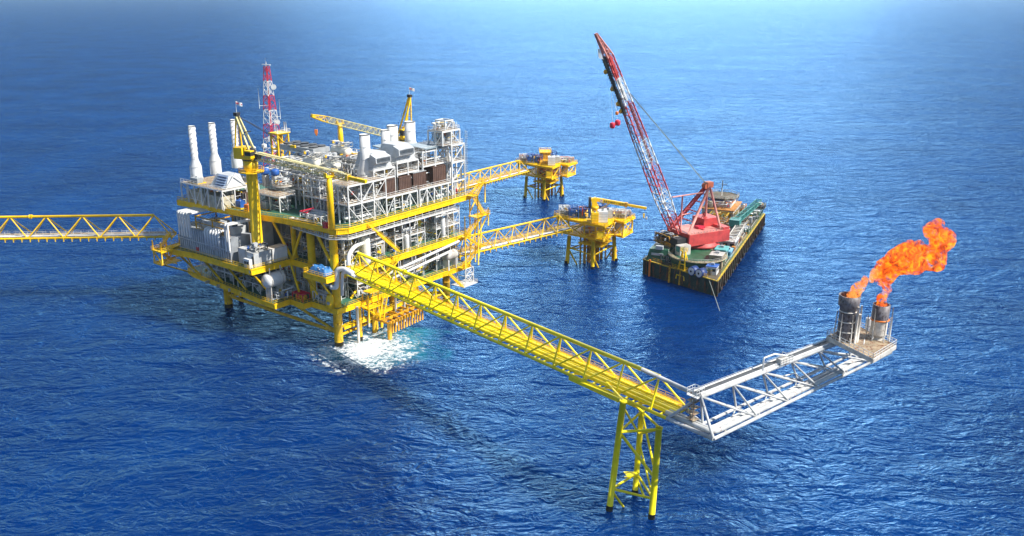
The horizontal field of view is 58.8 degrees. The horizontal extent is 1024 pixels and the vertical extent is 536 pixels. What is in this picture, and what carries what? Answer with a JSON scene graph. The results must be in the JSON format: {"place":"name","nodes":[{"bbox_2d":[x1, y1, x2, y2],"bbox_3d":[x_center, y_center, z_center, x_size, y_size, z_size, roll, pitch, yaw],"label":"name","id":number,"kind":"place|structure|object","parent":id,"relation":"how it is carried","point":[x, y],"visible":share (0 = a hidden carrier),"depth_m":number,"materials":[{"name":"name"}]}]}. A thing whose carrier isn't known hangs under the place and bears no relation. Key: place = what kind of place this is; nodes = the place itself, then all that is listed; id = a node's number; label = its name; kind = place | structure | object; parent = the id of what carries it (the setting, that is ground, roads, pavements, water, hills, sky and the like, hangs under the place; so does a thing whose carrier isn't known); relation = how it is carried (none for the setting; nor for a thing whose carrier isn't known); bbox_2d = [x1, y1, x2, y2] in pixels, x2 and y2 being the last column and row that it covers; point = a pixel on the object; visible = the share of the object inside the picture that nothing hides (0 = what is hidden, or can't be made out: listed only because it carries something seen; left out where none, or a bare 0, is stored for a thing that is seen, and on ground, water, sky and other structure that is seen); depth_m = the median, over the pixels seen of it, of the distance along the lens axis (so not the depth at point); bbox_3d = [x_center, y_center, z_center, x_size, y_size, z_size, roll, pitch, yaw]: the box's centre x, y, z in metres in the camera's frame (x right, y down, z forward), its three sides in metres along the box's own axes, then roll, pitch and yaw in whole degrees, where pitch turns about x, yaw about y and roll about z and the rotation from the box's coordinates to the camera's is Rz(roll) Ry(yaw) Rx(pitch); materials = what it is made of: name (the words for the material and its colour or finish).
{"place":"outdoors","nodes":[
{"label":"outdoors","id":0,"kind":"place"},
{"bbox_2d":[231,215,273,245],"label":"filter bank","id":1,"kind":"structure","parent":0,"point":[267,232],"depth_m":275.00,"materials":[{"name":"grey paint"}]},
{"bbox_2d":[0,0,1023,535],"bbox_3d":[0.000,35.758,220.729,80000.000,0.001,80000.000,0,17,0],"label":"sea","id":2,"kind":"structure","parent":0,"point":[870,152],"depth_m":316.70,"materials":[{"name":"liquid"}]},
{"bbox_2d":[151,178,489,346],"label":"offshore platform","id":3,"kind":"structure","parent":2,"relation":"on","point":[276,217],"depth_m":272.13,"materials":[{"name":"yellow paint"}]},
{"bbox_2d":[0,214,176,242],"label":"truss bridge","id":4,"kind":"structure","parent":3,"relation":"attached to","point":[106,234],"depth_m":293.08,"materials":[{"name":"yellow paint"}]},
{"bbox_2d":[186,188,216,204],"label":"equipment enclosure","id":5,"kind":"object","parent":3,"relation":"on","point":[197,193],"visible":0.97,"depth_m":281.52,"materials":[{"name":"white paint"}]},
{"bbox_2d":[176,207,251,261],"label":"ribbed plant block","id":6,"kind":"structure","parent":3,"relation":"on","point":[222,238],"depth_m":270.91,"materials":[{"name":"grey paint"}]},
{"bbox_2d":[180,172,258,210],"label":"plant module","id":7,"kind":"object","parent":3,"relation":"on","point":[208,181],"visible":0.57,"depth_m":278.14,"materials":[{"name":"white paint"}]},
{"bbox_2d":[188,125,202,177],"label":"exhaust stack","id":8,"kind":"object","parent":7,"relation":"on","point":[195,166],"visible":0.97,"depth_m":281.85,"materials":[{"name":"white paint"}]},
{"bbox_2d":[208,122,221,174],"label":"exhaust stack","id":9,"kind":"object","parent":7,"relation":"on","point":[215,164],"visible":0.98,"depth_m":292.58,"materials":[{"name":"white paint"}]},
{"bbox_2d":[209,171,244,189],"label":"air intake hood","id":10,"kind":"object","parent":7,"relation":"on","point":[224,179],"visible":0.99,"depth_m":275.60,"materials":[{"name":"grey paint"}]},
{"bbox_2d":[206,192,234,209],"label":"equipment enclosure","id":11,"kind":"object","parent":3,"relation":"on","point":[226,201],"visible":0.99,"depth_m":275.67,"materials":[{"name":"white paint"}]},
{"bbox_2d":[200,261,253,284],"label":"plant module","id":12,"kind":"object","parent":3,"relation":"on","point":[218,270],"visible":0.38,"depth_m":284.75,"materials":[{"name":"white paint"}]},
{"bbox_2d":[230,119,242,167],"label":"exhaust stack","id":13,"kind":"object","parent":3,"relation":"on","point":[236,163],"visible":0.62,"depth_m":302.79,"materials":[{"name":"white paint"}]},
{"bbox_2d":[238,244,251,263],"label":"container","id":14,"kind":"object","parent":3,"relation":"on","point":[242,250],"visible":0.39,"depth_m":264.78,"materials":[{"name":"white metal"}]},
{"bbox_2d":[237,274,275,294],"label":"plant module","id":15,"kind":"object","parent":3,"relation":"on","point":[246,282],"visible":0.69,"depth_m":276.67,"materials":[{"name":"white paint"}]},
{"bbox_2d":[246,248,271,267],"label":"container","id":16,"kind":"object","parent":3,"relation":"on","point":[261,256],"visible":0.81,"depth_m":262.57,"materials":[{"name":"white metal"}]},
{"bbox_2d":[247,242,267,251],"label":"pipe cluster","id":17,"kind":"object","parent":16,"relation":"on","point":[256,246],"visible":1,"depth_m":262.31,"materials":[{"name":"grey paint"}]},
{"bbox_2d":[258,61,280,165],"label":"radio mast","id":18,"kind":"object","parent":3,"relation":"on","point":[268,109],"visible":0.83,"depth_m":322.15,"materials":[{"name":"metal"}]},
{"bbox_2d":[261,265,285,300],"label":"white tank","id":19,"kind":"object","parent":3,"relation":"on","point":[276,278],"visible":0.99,"depth_m":264.87,"materials":[{"name":"metal"}]},
{"bbox_2d":[266,243,287,262],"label":"container","id":20,"kind":"object","parent":3,"relation":"on","point":[279,250],"visible":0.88,"depth_m":267.63,"materials":[{"name":"white metal"}]},
{"bbox_2d":[259,184,296,212],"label":"plant module","id":21,"kind":"object","parent":3,"relation":"on","point":[271,195],"visible":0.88,"depth_m":274.11,"materials":[{"name":"white paint"}]},
{"bbox_2d":[268,111,290,159],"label":"yellow gantry","id":22,"kind":"object","parent":3,"relation":"on","point":[279,134],"visible":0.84,"depth_m":316.40,"materials":[{"name":"metal"}]},
{"bbox_2d":[269,283,296,299],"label":"pipe bundle","id":23,"kind":"object","parent":3,"relation":"on","point":[287,291],"visible":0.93,"depth_m":267.42,"materials":[{"name":"grey paint"}]},
{"bbox_2d":[272,176,294,204],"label":"column vessel","id":24,"kind":"object","parent":3,"relation":"on","point":[284,182],"depth_m":278.44,"materials":[{"name":"white paint"}]},
{"bbox_2d":[265,155,304,200],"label":"plant module","id":25,"kind":"object","parent":3,"relation":"on","point":[284,171],"visible":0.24,"depth_m":285.90,"materials":[{"name":"white paint"}]},
{"bbox_2d":[261,168,269,186],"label":"storage drum","id":26,"kind":"object","parent":25,"relation":"on","point":[265,178],"visible":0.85,"depth_m":281.33,"materials":[{"name":"blue paint"}]},
{"bbox_2d":[233,112,366,242],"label":"pedestal crane","id":27,"kind":"object","parent":3,"relation":"on","point":[250,156],"visible":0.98,"depth_m":258.28,"materials":[{"name":"yellow paint"}]},
{"bbox_2d":[282,265,320,290],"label":"plant module","id":28,"kind":"object","parent":3,"relation":"on","point":[299,274],"visible":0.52,"depth_m":272.61,"materials":[{"name":"grey paint"}]},
{"bbox_2d":[292,290,310,302],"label":"rescue skid","id":29,"kind":"object","parent":3,"relation":"on","point":[301,294],"visible":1,"depth_m":265.34,"materials":[{"name":"paint"}]},
{"bbox_2d":[280,223,328,258],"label":"plant module","id":30,"kind":"object","parent":3,"relation":"on","point":[302,248],"visible":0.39,"depth_m":271.72,"materials":[{"name":"grey paint"}]},
{"bbox_2d":[285,151,345,170],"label":"plant module","id":31,"kind":"object","parent":3,"relation":"on","point":[300,154],"visible":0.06,"depth_m":302.20,"materials":[{"name":"white paint"}]},
{"bbox_2d":[279,140,330,158],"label":"air cooler","id":32,"kind":"object","parent":31,"relation":"on","point":[312,147],"visible":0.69,"depth_m":298.84,"materials":[{"name":"grey paint"}]},
{"bbox_2d":[288,161,344,206],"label":"plant module","id":33,"kind":"object","parent":3,"relation":"on","point":[298,187],"visible":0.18,"depth_m":279.20,"materials":[{"name":"white paint"}]},
{"bbox_2d":[302,150,324,170],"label":"process vessel","id":34,"kind":"object","parent":33,"relation":"on","point":[309,160],"visible":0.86,"depth_m":275.76,"materials":[{"name":"beige paint"}]},
{"bbox_2d":[324,154,341,168],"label":"process vessel","id":35,"kind":"object","parent":33,"relation":"on","point":[333,161],"visible":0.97,"depth_m":273.88,"materials":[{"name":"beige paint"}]},
{"bbox_2d":[299,208,334,224],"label":"pump skid","id":36,"kind":"object","parent":3,"relation":"on","point":[317,215],"visible":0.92,"depth_m":259.80,"materials":[{"name":"white paint"}]},
{"bbox_2d":[308,264,334,276],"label":"tarpaulin cover","id":37,"kind":"object","parent":3,"relation":"on","point":[321,268],"visible":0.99,"depth_m":255.43,"materials":[{"name":"blue fabric"}]},
{"bbox_2d":[312,289,331,303],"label":"plant module","id":38,"kind":"object","parent":3,"relation":"on","point":[323,296],"visible":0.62,"depth_m":263.77,"materials":[{"name":"white paint"}]},
{"bbox_2d":[302,166,352,216],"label":"plant module","id":39,"kind":"object","parent":3,"relation":"on","point":[319,186],"visible":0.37,"depth_m":265.92,"materials":[{"name":"white paint"}]},
{"bbox_2d":[308,277,348,300],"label":"plant module","id":40,"kind":"object","parent":3,"relation":"on","point":[328,285],"visible":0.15,"depth_m":267.17,"materials":[{"name":"white paint"}]},
{"bbox_2d":[323,172,334,229],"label":"boom rest post","id":41,"kind":"object","parent":3,"relation":"on","point":[330,203],"visible":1,"depth_m":249.49,"materials":[{"name":"yellow metal"}]},
{"bbox_2d":[322,148,359,188],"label":"plant module","id":42,"kind":"object","parent":3,"relation":"on","point":[349,161],"visible":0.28,"depth_m":287.04,"materials":[{"name":"white paint"}]},
{"bbox_2d":[330,140,352,155],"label":"process vessel","id":43,"kind":"object","parent":42,"relation":"on","point":[344,149],"visible":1,"depth_m":287.81,"materials":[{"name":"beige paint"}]},
{"bbox_2d":[324,233,359,266],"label":"plant module","id":44,"kind":"object","parent":3,"relation":"on","point":[343,249],"visible":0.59,"depth_m":261.22,"materials":[{"name":"white paint"}]},
{"bbox_2d":[330,266,356,295],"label":"flare header","id":45,"kind":"object","parent":3,"relation":"attached to","point":[345,270],"visible":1,"depth_m":254.75,"materials":[{"name":"white paint"}]},
{"bbox_2d":[332,172,387,226],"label":"plant module","id":46,"kind":"object","parent":3,"relation":"on","point":[355,191],"visible":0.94,"depth_m":258.94,"materials":[{"name":"white paint"}]},
{"bbox_2d":[310,94,411,141],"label":"pedestal crane","id":47,"kind":"object","parent":3,"relation":"on","point":[401,137],"visible":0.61,"depth_m":310.97,"materials":[{"name":"yellow paint"}]},
{"bbox_2d":[345,226,384,263],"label":"plant module","id":48,"kind":"object","parent":3,"relation":"on","point":[375,243],"visible":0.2,"depth_m":268.35,"materials":[{"name":"white paint"}]},
{"bbox_2d":[345,266,384,298],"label":"plant module","id":49,"kind":"object","parent":3,"relation":"on","point":[360,292],"visible":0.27,"depth_m":268.81,"materials":[{"name":"white paint"}]},
{"bbox_2d":[361,230,370,265],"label":"scrubber","id":50,"kind":"object","parent":3,"relation":"on","point":[366,248],"visible":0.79,"depth_m":261.85,"materials":[{"name":"white paint"}]},
{"bbox_2d":[346,232,387,276],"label":"flare header","id":51,"kind":"object","parent":3,"relation":"attached to","point":[353,248],"visible":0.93,"depth_m":257.64,"materials":[{"name":"white paint"}]},
{"bbox_2d":[358,185,380,215],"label":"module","id":52,"kind":"object","parent":3,"relation":"on","point":[367,205],"visible":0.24,"depth_m":266.19,"materials":[{"name":"white paint"}]},
{"bbox_2d":[357,133,375,184],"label":"exhaust stack","id":53,"kind":"object","parent":52,"relation":"on","point":[364,142],"visible":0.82,"depth_m":263.47,"materials":[{"name":"white paint"}]},
{"bbox_2d":[350,165,405,202],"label":"plant module","id":54,"kind":"object","parent":3,"relation":"on","point":[356,174],"visible":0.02,"depth_m":278.58,"materials":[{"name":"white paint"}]},
{"bbox_2d":[404,140,447,182],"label":"plant module","id":55,"kind":"object","parent":54,"relation":"on","point":[431,161],"visible":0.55,"depth_m":282.89,"materials":[{"name":"white paint"}]},
{"bbox_2d":[410,141,446,164],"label":"weather roof","id":56,"kind":"structure","parent":55,"relation":"on","point":[422,145],"depth_m":282.16,"materials":[{"name":"white paint"}]},
{"bbox_2d":[377,185,417,213],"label":"plant module","id":57,"kind":"object","parent":3,"relation":"on","point":[394,204],"visible":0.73,"depth_m":271.93,"materials":[{"name":"white paint"}]},
{"bbox_2d":[354,162,395,194],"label":"plant module","id":58,"kind":"object","parent":57,"relation":"on","point":[386,173],"visible":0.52,"depth_m":267.28,"materials":[{"name":"white paint"}]},
{"bbox_2d":[354,149,391,170],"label":"air intake hood","id":59,"kind":"object","parent":58,"relation":"on","point":[378,158],"visible":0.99,"depth_m":264.23,"materials":[{"name":"grey paint"}]},
{"bbox_2d":[376,177,395,194],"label":"turbine enclosure","id":60,"kind":"object","parent":57,"relation":"on","point":[390,185],"visible":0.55,"depth_m":267.44,"materials":[{"name":"brown metal"}]},
{"bbox_2d":[380,154,418,191],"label":"plant module","id":61,"kind":"object","parent":57,"relation":"on","point":[401,170],"visible":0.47,"depth_m":274.04,"materials":[{"name":"white paint"}]},
{"bbox_2d":[380,141,415,162],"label":"air intake hood","id":62,"kind":"object","parent":61,"relation":"on","point":[397,150],"visible":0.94,"depth_m":271.13,"materials":[{"name":"grey paint"}]},
{"bbox_2d":[393,174,410,191],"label":"turbine enclosure","id":63,"kind":"object","parent":57,"relation":"on","point":[404,181],"visible":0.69,"depth_m":272.36,"materials":[{"name":"brown metal"}]},
{"bbox_2d":[381,214,425,253],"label":"plant module","id":64,"kind":"object","parent":3,"relation":"on","point":[398,235],"visible":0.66,"depth_m":279.02,"materials":[{"name":"white paint"}]},
{"bbox_2d":[385,253,423,282],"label":"plant module","id":65,"kind":"object","parent":3,"relation":"on","point":[406,261],"visible":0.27,"depth_m":283.49,"materials":[{"name":"white paint"}]},
{"bbox_2d":[384,247,451,278],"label":"slung header","id":66,"kind":"object","parent":3,"relation":"hanging from","point":[427,261],"visible":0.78,"depth_m":281.71,"materials":[{"name":"white paint"}]},
{"bbox_2d":[384,240,459,275],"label":"slung header","id":67,"kind":"object","parent":3,"relation":"hanging from","point":[428,255],"visible":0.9,"depth_m":281.55,"materials":[{"name":"white paint"}]},
{"bbox_2d":[403,176,454,206],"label":"plant module","id":68,"kind":"object","parent":3,"relation":"on","point":[432,192],"visible":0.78,"depth_m":283.03,"materials":[{"name":"white paint"}]},
{"bbox_2d":[409,168,425,188],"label":"turbine enclosure","id":69,"kind":"object","parent":68,"relation":"on","point":[418,178],"visible":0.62,"depth_m":277.20,"materials":[{"name":"brown metal"}]},
{"bbox_2d":[419,164,445,183],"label":"turbine enclosure","id":70,"kind":"object","parent":68,"relation":"on","point":[436,173],"visible":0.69,"depth_m":283.67,"materials":[{"name":"brown metal"}]},
{"bbox_2d":[422,244,457,270],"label":"plant module","id":71,"kind":"object","parent":3,"relation":"on","point":[438,263],"visible":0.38,"depth_m":294.71,"materials":[{"name":"white paint"}]},
{"bbox_2d":[421,204,459,241],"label":"plant module","id":72,"kind":"object","parent":3,"relation":"on","point":[433,223],"visible":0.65,"depth_m":291.19,"materials":[{"name":"white paint"}]},
{"bbox_2d":[440,213,446,236],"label":"scrubber","id":73,"kind":"object","parent":3,"relation":"on","point":[442,226],"visible":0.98,"depth_m":288.58,"materials":[{"name":"white paint"}]},
{"bbox_2d":[427,118,467,198],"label":"lattice tower","id":74,"kind":"structure","parent":3,"relation":"on","point":[440,130],"depth_m":286.09,"materials":[{"name":"white metal"}]},
{"bbox_2d":[442,248,458,270],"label":"white tank","id":75,"kind":"object","parent":3,"relation":"on","point":[452,256],"visible":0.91,"depth_m":293.67,"materials":[{"name":"metal"}]},
{"bbox_2d":[455,215,572,259],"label":"truss bridge","id":76,"kind":"structure","parent":3,"relation":"attached to","point":[541,233],"depth_m":318.26,"materials":[{"name":"yellow paint"}]},
{"bbox_2d":[314,329,417,371],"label":"foam","id":77,"kind":"object","parent":2,"relation":"on","point":[363,349],"visible":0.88,"depth_m":258.88,"materials":[{"name":"white"}]},
{"bbox_2d":[515,159,577,200],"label":"wellhead platform","id":78,"kind":"structure","parent":2,"relation":"on","point":[545,175],"depth_m":442.54,"materials":[{"name":"yellow paint"}]},
{"bbox_2d":[445,160,529,191],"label":"truss bridge","id":79,"kind":"structure","parent":78,"relation":"attached to","point":[499,177],"depth_m":408.72,"materials":[{"name":"yellow paint"}]},
{"bbox_2d":[554,207,634,268],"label":"wellhead platform","id":80,"kind":"structure","parent":2,"relation":"in","point":[596,237],"depth_m":337.79,"materials":[{"name":"yellow paint"}]},
{"bbox_2d":[577,205,590,217],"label":"deck unit","id":81,"kind":"structure","parent":80,"relation":"on","point":[582,211],"depth_m":338.42,"materials":[{"name":"blue paint"}]},
{"bbox_2d":[598,209,607,222],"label":"deck tank","id":82,"kind":"object","parent":80,"relation":"on","point":[603,215],"visible":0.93,"depth_m":331.85,"materials":[{"name":"white metal"}]},
{"bbox_2d":[588,197,646,218],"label":"knuckle crane","id":83,"kind":"object","parent":80,"relation":"on","point":[593,206],"visible":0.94,"depth_m":336.99,"materials":[{"name":"yellow paint"}]},
{"bbox_2d":[581,381,662,519],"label":"bridge jacket","id":84,"kind":"object","parent":2,"relation":"in","point":[638,452],"visible":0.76,"depth_m":177.29,"materials":[{"name":"yellow paint"}]},
{"bbox_2d":[342,252,689,419],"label":"truss bridge","id":85,"kind":"structure","parent":84,"relation":"on","point":[642,393],"depth_m":203.26,"materials":[{"name":"yellow paint"}]},
{"bbox_2d":[641,317,891,440],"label":"flare boom","id":86,"kind":"object","parent":85,"relation":"attached to","point":[692,420],"visible":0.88,"depth_m":174.60,"materials":[{"name":"grey metal"}]},
{"bbox_2d":[826,312,896,362],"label":"flare platform","id":87,"kind":"structure","parent":86,"relation":"attached to","point":[870,351],"depth_m":181.66,"materials":[{"name":"white paint"}]},
{"bbox_2d":[833,291,862,343],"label":"flare stack","id":88,"kind":"object","parent":87,"relation":"on","point":[849,324],"visible":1,"depth_m":181.99,"materials":[{"name":"metal"}]},
{"bbox_2d":[863,302,893,344],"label":"flare stack","id":89,"kind":"object","parent":87,"relation":"on","point":[879,318],"visible":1,"depth_m":183.14,"materials":[{"name":"metal"}]},
{"bbox_2d":[643,210,765,296],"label":"crane barge","id":90,"kind":"object","parent":2,"relation":"on","point":[699,258],"visible":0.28,"depth_m":320.80,"materials":[{"name":"black metal"}]},
{"bbox_2d":[594,33,729,255],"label":"barge crane","id":91,"kind":"object","parent":90,"relation":"on","point":[706,230],"visible":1,"depth_m":323.11,"materials":[{"name":"red paint"}]},
{"bbox_2d":[675,247,687,284],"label":"anchor frame","id":92,"kind":"object","parent":90,"relation":"attached to","point":[684,254],"visible":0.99,"depth_m":313.69,"materials":[{"name":"yellow paint"}]},
{"bbox_2d":[706,262,719,274],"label":"deck cabin","id":93,"kind":"object","parent":90,"relation":"on","point":[713,266],"visible":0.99,"depth_m":308.31,"materials":[{"name":"white metal"}]},
{"bbox_2d":[709,250,725,268],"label":"deck cabin","id":94,"kind":"object","parent":90,"relation":"on","point":[715,255],"visible":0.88,"depth_m":315.12,"materials":[{"name":"white metal"}]},
{"bbox_2d":[701,181,741,217],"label":"deckhouse","id":95,"kind":"object","parent":90,"relation":"on","point":[727,202],"visible":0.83,"depth_m":381.01,"materials":[{"name":"white paint"}]},
{"bbox_2d":[728,222,744,244],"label":"lattice jib","id":96,"kind":"object","parent":90,"relation":"on","point":[738,228],"visible":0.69,"depth_m":350.19,"materials":[{"name":"white paint"}]},
{"bbox_2d":[729,199,761,230],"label":"gangway","id":97,"kind":"object","parent":90,"relation":"on","point":[737,220],"visible":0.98,"depth_m":369.77,"materials":[{"name":"teal paint"}]},
{"bbox_2d":[539,147,550,164],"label":"raised deck house","id":98,"kind":"structure","parent":0,"point":[546,153],"depth_m":445.11,"materials":[{"name":"yellow paint"}]},
{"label":"exhaust duct","id":99,"kind":"object","parent":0,"visible":0},
{"bbox_2d":[387,124,397,140],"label":"exhaust stack","id":100,"kind":"object","parent":99,"relation":"on","point":[393,131],"visible":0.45,"depth_m":293.27,"materials":[{"name":"white paint"}]},
{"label":"exhaust duct","id":101,"kind":"object","parent":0,"visible":0},
{"bbox_2d":[404,121,417,153],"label":"exhaust stack","id":102,"kind":"object","parent":101,"relation":"on","point":[410,130],"visible":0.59,"depth_m":302.40,"materials":[{"name":"white paint"}]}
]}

